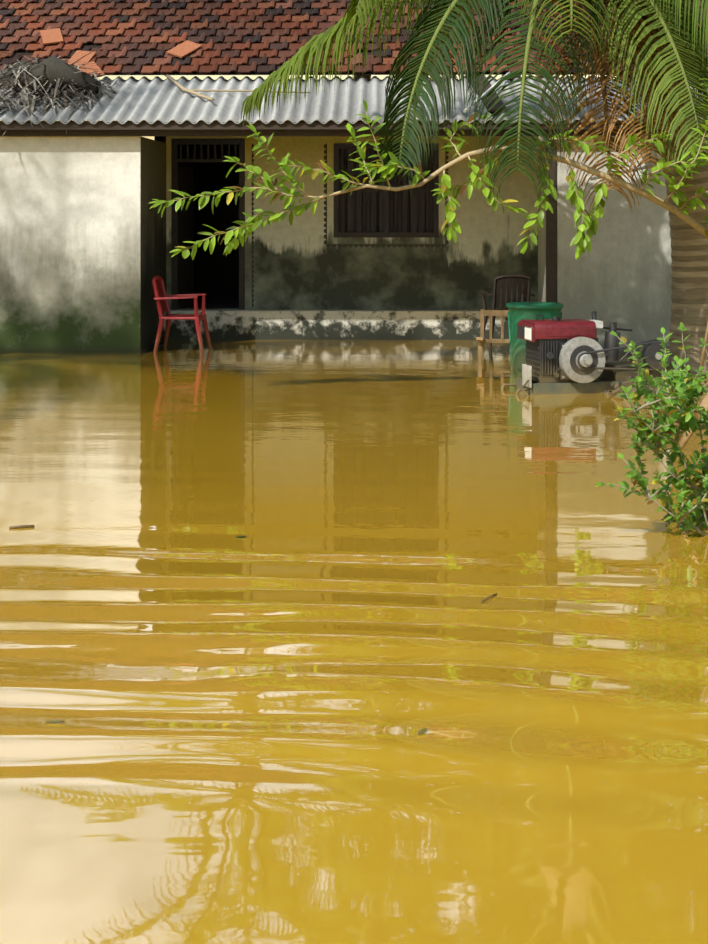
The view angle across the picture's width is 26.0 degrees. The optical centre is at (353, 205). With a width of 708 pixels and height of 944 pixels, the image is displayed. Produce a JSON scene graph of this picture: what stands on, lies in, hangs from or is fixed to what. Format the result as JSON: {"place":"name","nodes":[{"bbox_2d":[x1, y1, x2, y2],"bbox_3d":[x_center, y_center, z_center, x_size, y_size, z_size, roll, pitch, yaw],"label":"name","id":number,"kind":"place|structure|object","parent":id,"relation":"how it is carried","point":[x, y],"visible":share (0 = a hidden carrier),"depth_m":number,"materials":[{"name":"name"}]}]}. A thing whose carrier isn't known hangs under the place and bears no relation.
{"place":"outdoors","nodes":[
{"label":"outdoors","id":0,"kind":"place"},
{"bbox_2d":[0,136,165,353],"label":"house wall","id":1,"kind":"structure","parent":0,"point":[70,244],"depth_m":16.23,"materials":[{"name":"white paint"}]},
{"bbox_2d":[141,137,165,352],"bbox_3d":[-2.240,0.664,17.198,0.003,2.798,1.929,0,0,1],"label":"wall side","id":2,"kind":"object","parent":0,"point":[153,222],"visible":0.64,"depth_m":16.98,"materials":[{"name":"black paint"}]},
{"bbox_2d":[154,136,425,307],"bbox_3d":[-0.369,-0.107,20.008,4.000,2.660,3.249,0,0,1],"label":"dark interior","id":3,"kind":"object","parent":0,"point":[216,276],"depth_m":21.66,"materials":[{"name":"black"}]},
{"bbox_2d":[164,310,508,339],"bbox_3d":[-0.030,1.671,18.016,4.393,0.885,0.219,0,0,1],"label":"porch ledge","id":4,"kind":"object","parent":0,"point":[343,324],"depth_m":17.91,"materials":[{"name":"grey concrete"}]},
{"bbox_2d":[0,74,688,139],"label":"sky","id":5,"kind":"structure","parent":0,"point":[112,77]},
{"bbox_2d":[166,120,537,309],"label":"house wall","id":6,"kind":"structure","parent":0,"point":[298,264],"depth_m":18.12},
{"bbox_2d":[171,139,244,308],"bbox_3d":[-1.718,0.213,18.584,0.870,2.020,0.879,0,0,1],"label":"door frame","id":7,"kind":"object","parent":6,"relation":"in","point":[182,231],"visible":0.92,"depth_m":18.15,"materials":[{"name":"black wood"}]},
{"bbox_2d":[252,143,448,306],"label":"decorative wall trim","id":8,"kind":"structure","parent":6,"relation":"attached to","point":[373,245],"depth_m":18.13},
{"bbox_2d":[334,143,438,237],"bbox_3d":[0.380,-0.182,18.174,1.240,1.110,0.132,0,0,1],"label":"house window","id":9,"kind":"structure","parent":6,"relation":"in","point":[417,213],"depth_m":18.17,"materials":[{"name":"brown wood"}]},
{"bbox_2d":[0,340,707,943],"bbox_3d":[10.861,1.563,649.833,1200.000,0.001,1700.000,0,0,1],"label":"floodwater","id":10,"kind":"structure","parent":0,"point":[232,748],"depth_m":5.32,"materials":[{"name":"liquid"}]},
{"bbox_2d":[152,276,211,353],"bbox_3d":[-1.852,1.189,16.508,0.584,0.873,0.539,0,0,5],"label":"chair","id":11,"kind":"object","parent":10,"relation":"on","point":[161,297],"visible":0.92,"depth_m":16.41,"materials":[{"name":"red plastic"}]},
{"bbox_2d":[9,407,616,734],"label":"floating leaves","id":12,"kind":"object","parent":10,"relation":"on","point":[422,731],"visible":0.85,"depth_m":6.13,"materials":[{"name":"brown plant"}]},
{"bbox_2d":[479,275,534,348],"bbox_3d":[1.704,1.189,17.085,0.540,0.873,0.584,0,0,-7],"label":"chair","id":13,"kind":"object","parent":10,"relation":"on","point":[524,294],"visible":0.52,"depth_m":16.84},
{"bbox_2d":[679,322,707,448],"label":"dry frond stump","id":14,"kind":"object","parent":10,"relation":"on","point":[685,439],"visible":0.46,"depth_m":8.49,"materials":[{"name":"brown plant"}]},
{"bbox_2d":[0,120,707,302],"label":"house beam and rafters","id":15,"kind":"structure","parent":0,"point":[174,128],"depth_m":16.10,"materials":[{"name":"brown wood"}]},
{"bbox_2d":[0,76,707,124],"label":"corrugated metal roof","id":16,"kind":"structure","parent":15,"relation":"on","point":[156,98],"depth_m":16.70,"materials":[{"name":"silver metal"}]},
{"bbox_2d":[469,75,506,111],"bbox_3d":[1.443,-1.343,17.243,0.201,0.700,2.171,0,0,-4],"label":"roof plank","id":17,"kind":"object","parent":16,"relation":"on","point":[499,104],"visible":0.21,"depth_m":16.63,"materials":[{"name":"wood"}]},
{"bbox_2d":[538,136,707,354],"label":"house wall","id":18,"kind":"structure","parent":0,"point":[620,274],"depth_m":16.13,"materials":[{"name":"grey paint"}]},
{"label":"ground surface","id":19,"kind":"structure","parent":0,"visible":0},
{"bbox_2d":[0,0,706,120],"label":"tiled roof","id":20,"kind":"structure","parent":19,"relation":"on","point":[200,37],"depth_m":18.61,"materials":[{"name":"tile"}]},
{"bbox_2d":[0,47,138,138],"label":"brush pile","id":21,"kind":"object","parent":20,"relation":"on","point":[23,80],"visible":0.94,"depth_m":16.84,"materials":[{"name":"grey plant"}]},
{"bbox_2d":[164,71,509,111],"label":"roof sticks","id":22,"kind":"object","parent":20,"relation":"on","point":[183,88],"visible":0.73,"depth_m":17.05,"materials":[{"name":"beige wood"}]},
{"bbox_2d":[353,75,370,79],"bbox_3d":[0.545,-3.350,23.479,8.650,10.927,8.419,0,0,1],"label":"palm","id":23,"kind":"object","parent":19,"relation":"on","point":[368,77],"visible":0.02,"depth_m":23.28,"materials":[{"name":"green plant"}]},
{"bbox_2d":[241,0,707,375],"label":"palm","id":24,"kind":"object","parent":19,"relation":"on","point":[658,44],"visible":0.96,"depth_m":12.79,"materials":[{"name":"green plant"}]},
{"bbox_2d":[148,67,707,259],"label":"leafy branch","id":25,"kind":"object","parent":24,"relation":"attached to","point":[581,240],"visible":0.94,"depth_m":12.38,"materials":[{"name":"green plant"}]},
{"bbox_2d":[590,154,699,190],"bbox_3d":[2.870,-0.367,12.989,1.871,0.465,0.054,0,0,33],"label":"branch","id":26,"kind":"object","parent":24,"relation":"attached to","point":[638,168],"visible":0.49,"depth_m":13.23,"materials":[{"name":"brown wood"}]},
{"bbox_2d":[476,309,508,361],"bbox_3d":[1.625,1.548,15.628,0.730,0.950,0.698,0,0,7],"label":"wooden chair","id":27,"kind":"object","parent":19,"relation":"on","point":[490,314],"visible":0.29,"depth_m":15.93,"materials":[{"name":"brown wood"}]},
{"bbox_2d":[506,302,563,369],"bbox_3d":[1.744,1.483,14.796,0.556,1.080,0.556,0,0,1],"label":"trash bin","id":28,"kind":"object","parent":19,"relation":"on","point":[518,312],"visible":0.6,"depth_m":14.64,"materials":[{"name":"green plastic"}]},
{"bbox_2d":[501,311,699,396],"bbox_3d":[2.074,1.520,13.040,1.653,1.235,1.011,0,0,-13],"label":"engine","id":29,"kind":"object","parent":19,"relation":"on","point":[567,356],"visible":0.5,"depth_m":12.77,"materials":[{"name":"red paint"}]},
{"bbox_2d":[595,322,707,534],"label":"shrub","id":30,"kind":"object","parent":19,"relation":"on","point":[687,388],"visible":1,"depth_m":7.19,"materials":[{"name":"green plant"}]}
]}

